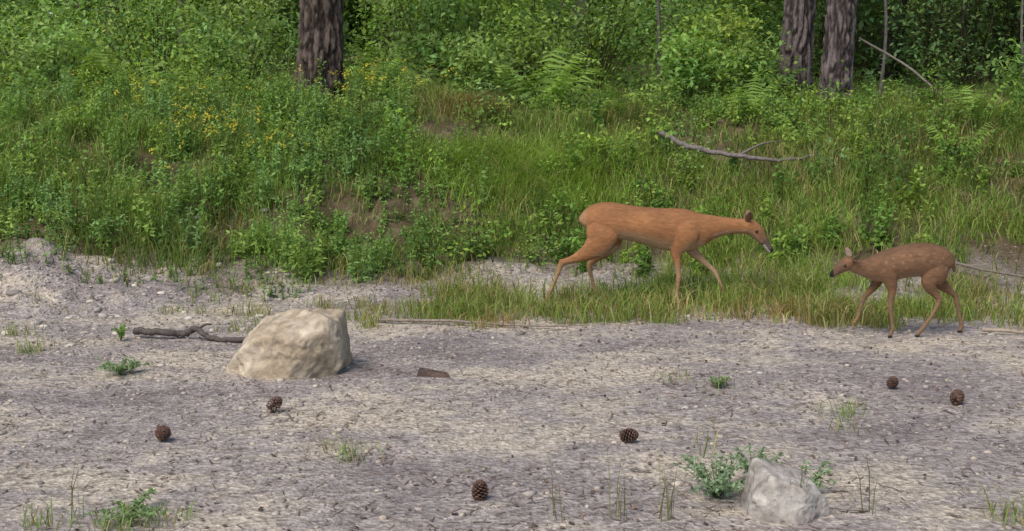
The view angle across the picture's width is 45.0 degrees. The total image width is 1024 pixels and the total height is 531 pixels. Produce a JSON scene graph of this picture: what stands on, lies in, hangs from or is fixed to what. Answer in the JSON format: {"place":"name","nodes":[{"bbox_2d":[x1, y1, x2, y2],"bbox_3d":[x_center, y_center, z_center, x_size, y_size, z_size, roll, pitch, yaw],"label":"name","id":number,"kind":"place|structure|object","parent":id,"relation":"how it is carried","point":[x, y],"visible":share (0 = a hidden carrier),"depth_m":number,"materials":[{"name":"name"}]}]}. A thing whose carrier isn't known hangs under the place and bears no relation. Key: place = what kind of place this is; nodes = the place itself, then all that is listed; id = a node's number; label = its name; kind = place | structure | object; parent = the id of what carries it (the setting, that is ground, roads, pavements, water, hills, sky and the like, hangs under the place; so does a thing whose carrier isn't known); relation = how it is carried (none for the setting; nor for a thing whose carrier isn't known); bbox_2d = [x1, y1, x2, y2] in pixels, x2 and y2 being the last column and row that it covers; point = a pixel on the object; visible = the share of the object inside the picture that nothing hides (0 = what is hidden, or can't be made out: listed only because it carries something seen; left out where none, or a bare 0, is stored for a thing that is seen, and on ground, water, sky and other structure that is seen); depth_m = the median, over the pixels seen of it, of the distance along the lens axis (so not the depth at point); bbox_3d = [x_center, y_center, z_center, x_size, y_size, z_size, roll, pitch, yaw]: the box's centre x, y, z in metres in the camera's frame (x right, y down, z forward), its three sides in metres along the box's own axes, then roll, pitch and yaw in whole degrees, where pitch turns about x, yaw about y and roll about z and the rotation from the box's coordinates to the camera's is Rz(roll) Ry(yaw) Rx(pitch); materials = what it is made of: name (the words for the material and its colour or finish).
{"place":"outdoors","nodes":[
{"label":"outdoors","id":0,"kind":"place"},
{"bbox_2d":[0,24,1023,530],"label":"ground","id":1,"kind":"structure","parent":0,"point":[438,458],"depth_m":5.95,"materials":[{"name":"grey soil"}]},
{"bbox_2d":[111,323,127,340],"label":"spurge plant","id":2,"kind":"object","parent":1,"relation":"on","point":[121,331],"visible":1,"depth_m":7.41,"materials":[{"name":"green plant"}]},
{"bbox_2d":[97,355,149,375],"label":"spurge plant","id":3,"kind":"object","parent":1,"relation":"on","point":[120,368],"visible":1,"depth_m":6.53,"materials":[{"name":"green plant"}]},
{"bbox_2d":[87,486,173,525],"bbox_3d":[-1.356,0.864,4.360,0.278,0.075,0.289,-4,9,-29],"label":"spurge plant","id":4,"kind":"object","parent":1,"relation":"on","point":[138,502],"visible":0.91,"depth_m":4.36,"materials":[{"name":"green plant"}]},
{"bbox_2d":[155,425,170,440],"bbox_3d":[-1.507,0.722,5.343,0.068,0.068,0.084,-3,-12,-23],"label":"pinecone","id":5,"kind":"object","parent":1,"relation":"on","point":[162,432],"visible":1,"depth_m":5.32,"materials":[{"name":"brown plant"}]},
{"bbox_2d":[132,323,245,342],"bbox_3d":[-1.849,0.405,7.463,0.931,0.102,0.114,2,8,12],"label":"fallen branch","id":6,"kind":"object","parent":1,"relation":"on","point":[169,332],"visible":0.9,"depth_m":7.48,"materials":[{"name":"brown wood"}]},
{"bbox_2d":[0,202,445,382],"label":"limestone fragments","id":7,"kind":"object","parent":1,"relation":"on","point":[59,328],"visible":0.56,"depth_m":8.39,"materials":[{"name":"grey stone"}]},
{"bbox_2d":[1,51,456,186],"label":"yellow wildflowers","id":8,"kind":"object","parent":1,"relation":"on","point":[233,104],"visible":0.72,"depth_m":11.25,"materials":[{"name":"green plant"}]},
{"bbox_2d":[266,396,282,412],"bbox_3d":[-1.115,0.650,5.821,0.080,0.064,0.065,-43,22,-14],"label":"pinecone","id":9,"kind":"object","parent":1,"relation":"on","point":[275,403],"visible":1,"depth_m":5.81,"materials":[{"name":"brown plant"}]},
{"bbox_2d":[226,308,352,379],"bbox_3d":[-1.220,0.453,6.652,0.678,0.426,0.457,0,8,0],"label":"limestone boulder","id":10,"kind":"object","parent":1,"relation":"on","point":[294,344],"visible":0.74,"depth_m":6.49,"materials":[{"name":"beige stone"}]},
{"bbox_2d":[290,0,345,105],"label":"pine tree","id":11,"kind":"object","parent":1,"relation":"on","point":[320,30],"visible":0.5,"depth_m":12.64,"materials":[{"name":"brown plant"}]},
{"bbox_2d":[417,367,450,377],"bbox_3d":[-0.410,0.571,6.551,0.188,0.046,0.093,1,8,6],"label":"bark flake","id":12,"kind":"object","parent":1,"relation":"on","point":[424,372],"visible":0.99,"depth_m":6.52,"materials":[{"name":"brown wood"}]},
{"bbox_2d":[373,318,567,326],"bbox_3d":[-0.275,0.363,7.910,1.274,0.033,0.039,1,8,10],"label":"fallen branch","id":13,"kind":"object","parent":1,"relation":"on","point":[432,320],"visible":0.95,"depth_m":7.92,"materials":[{"name":"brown wood"}]},
{"bbox_2d":[471,479,488,500],"bbox_3d":[-0.118,0.831,4.588,0.065,0.080,0.064,-2,17,-17],"label":"pinecone","id":14,"kind":"object","parent":1,"relation":"on","point":[479,490],"visible":1,"depth_m":4.58,"materials":[{"name":"brown plant"}]},
{"bbox_2d":[0,40,1020,163],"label":"ferns","id":15,"kind":"object","parent":1,"relation":"on","point":[562,88],"visible":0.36,"depth_m":12.97,"materials":[{"name":"green plant"}]},
{"bbox_2d":[0,47,1023,301],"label":"bank weeds","id":16,"kind":"object","parent":1,"relation":"on","point":[286,97],"visible":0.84,"depth_m":10.69,"materials":[{"name":"green plant"}]},
{"bbox_2d":[0,0,1023,104],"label":"undergrowth shrubs","id":17,"kind":"object","parent":1,"relation":"on","point":[697,47],"visible":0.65,"depth_m":14.69,"materials":[{"name":"green plant"}]},
{"bbox_2d":[0,0,1023,89],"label":"distant forest foliage","id":18,"kind":"object","parent":1,"relation":"on","point":[1010,23],"visible":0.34,"depth_m":20.16,"materials":[{"name":"green plant"}]},
{"bbox_2d":[0,302,1023,530],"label":"grass tufts","id":19,"kind":"object","parent":1,"relation":"on","point":[669,514],"visible":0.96,"depth_m":4.39,"materials":[{"name":"green plant"}]},
{"bbox_2d":[0,224,1023,530],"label":"pine needle litter","id":20,"kind":"object","parent":1,"relation":"on","point":[358,460],"visible":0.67,"depth_m":5.71,"materials":[{"name":"brown plant"}]},
{"bbox_2d":[75,0,968,81],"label":"background trees","id":21,"kind":"object","parent":1,"relation":"on","point":[891,36],"visible":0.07,"depth_m":21.23,"materials":[{"name":"green plant"}]},
{"bbox_2d":[541,0,563,70],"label":"sapling","id":22,"kind":"object","parent":1,"relation":"on","point":[555,22],"visible":0.21,"depth_m":15.22,"materials":[{"name":"brown plant"}]},
{"bbox_2d":[619,428,638,442],"bbox_3d":[0.502,0.725,5.282,0.080,0.064,0.065,-10,4,22],"label":"pinecone","id":23,"kind":"object","parent":1,"relation":"on","point":[629,434],"visible":1,"depth_m":5.27,"materials":[{"name":"brown plant"}]},
{"bbox_2d":[544,202,772,306],"bbox_3d":[1.019,-0.077,8.625,1.596,0.732,0.230,0,8,0],"label":"roe deer doe","id":24,"kind":"object","parent":1,"relation":"on","point":[676,232],"visible":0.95,"depth_m":8.53,"materials":[{"name":"fur"}]},
{"bbox_2d":[657,0,660,98],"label":"sapling","id":25,"kind":"object","parent":1,"relation":"on","point":[658,34],"visible":0.59,"depth_m":13.76,"materials":[{"name":"brown plant"}]},
{"bbox_2d":[672,450,745,497],"bbox_3d":[0.780,0.792,4.598,0.353,0.157,0.329,0,8,0],"label":"spurge plant","id":26,"kind":"object","parent":1,"relation":"on","point":[722,477],"visible":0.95,"depth_m":4.60,"materials":[{"name":"green plant"}]},
{"bbox_2d":[709,375,732,385],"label":"spurge plant","id":27,"kind":"object","parent":1,"relation":"on","point":[720,380],"visible":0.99,"depth_m":6.29,"materials":[{"name":"green plant"}]},
{"bbox_2d":[657,129,817,162],"bbox_3d":[1.993,-1.067,11.027,1.442,0.285,0.268,2,8,14],"label":"fallen branch","id":28,"kind":"object","parent":1,"relation":"on","point":[678,142],"visible":0.91,"depth_m":10.95,"materials":[{"name":"grey wood"}]},
{"bbox_2d":[734,442,784,473],"bbox_3d":[0.949,0.763,4.751,0.203,0.158,0.186,-3,9,-18],"label":"spurge plant","id":29,"kind":"object","parent":1,"relation":"on","point":[760,455],"visible":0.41,"depth_m":4.76,"materials":[{"name":"green plant"}]},
{"bbox_2d":[739,457,829,525],"bbox_3d":[0.992,0.831,4.418,0.341,0.233,0.292,0,8,0],"label":"pale stone","id":30,"kind":"object","parent":1,"relation":"on","point":[770,493],"visible":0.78,"depth_m":4.37,"materials":[{"name":"stone"}]},
{"bbox_2d":[777,0,815,102],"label":"pine tree","id":31,"kind":"object","parent":1,"relation":"on","point":[798,19],"visible":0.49,"depth_m":13.67,"materials":[{"name":"brown plant"}]},
{"bbox_2d":[800,457,836,488],"bbox_3d":[1.110,0.792,4.608,0.205,0.132,0.155,0,8,0],"label":"spurge plant","id":32,"kind":"object","parent":1,"relation":"on","point":[816,481],"visible":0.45,"depth_m":4.62,"materials":[{"name":"green plant"}]},
{"bbox_2d":[816,0,856,106],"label":"pine tree","id":33,"kind":"object","parent":1,"relation":"on","point":[840,29],"visible":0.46,"depth_m":12.95,"materials":[{"name":"brown plant"}]},
{"bbox_2d":[878,0,887,96],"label":"sapling","id":34,"kind":"object","parent":1,"relation":"on","point":[884,49],"visible":0.77,"depth_m":14.08,"materials":[{"name":"brown plant"}]},
{"bbox_2d":[886,376,898,387],"bbox_3d":[1.925,0.588,6.251,0.058,0.057,0.072,-2,-30,-11],"label":"pinecone","id":35,"kind":"object","parent":1,"relation":"on","point":[892,382],"visible":1,"depth_m":6.24,"materials":[{"name":"brown plant"}]},
{"bbox_2d":[830,242,963,337],"bbox_3d":[2.362,0.150,7.534,0.900,0.580,0.172,-1,8,-8],"label":"roe deer fawn","id":36,"kind":"object","parent":1,"relation":"on","point":[931,265],"visible":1,"depth_m":7.46,"materials":[{"name":"fur"}]},
{"bbox_2d":[858,37,940,94],"bbox_3d":[4.325,-1.998,13.329,1.181,0.921,0.073,1,8,10],"label":"leaning dead branch","id":37,"kind":"object","parent":1,"relation":"on","point":[899,61],"visible":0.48,"depth_m":13.33,"materials":[{"name":"grey wood"}]},
{"bbox_2d":[950,389,964,405],"bbox_3d":[2.137,0.628,5.936,0.068,0.068,0.084,5,36,31],"label":"pinecone","id":38,"kind":"object","parent":1,"relation":"on","point":[957,396],"visible":1,"depth_m":5.91,"materials":[{"name":"brown plant"}]},
{"bbox_2d":[955,261,1023,277],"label":"fallen branch","id":39,"kind":"object","parent":1,"relation":"on","point":[985,270],"visible":0.49,"depth_m":8.92,"materials":[{"name":"grey wood"}]},
{"bbox_2d":[981,328,1023,333],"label":"fallen branch","id":40,"kind":"object","parent":1,"relation":"on","point":[1000,330],"visible":1,"depth_m":7.61,"materials":[{"name":"brown wood"}]},
{"bbox_2d":[1003,0,1023,90],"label":"sapling","id":41,"kind":"object","parent":1,"relation":"on","point":[1021,3],"visible":0.88,"depth_m":13.37,"materials":[{"name":"grey plant"}]},
{"bbox_2d":[0,67,1023,333],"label":"grass","id":42,"kind":"structure","parent":0,"point":[808,293],"depth_m":10.19,"materials":[{"name":"green plant"}]},
{"bbox_2d":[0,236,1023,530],"bbox_3d":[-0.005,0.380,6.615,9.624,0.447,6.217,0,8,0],"label":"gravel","id":43,"kind":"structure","parent":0,"point":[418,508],"depth_m":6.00,"materials":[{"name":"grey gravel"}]}
]}

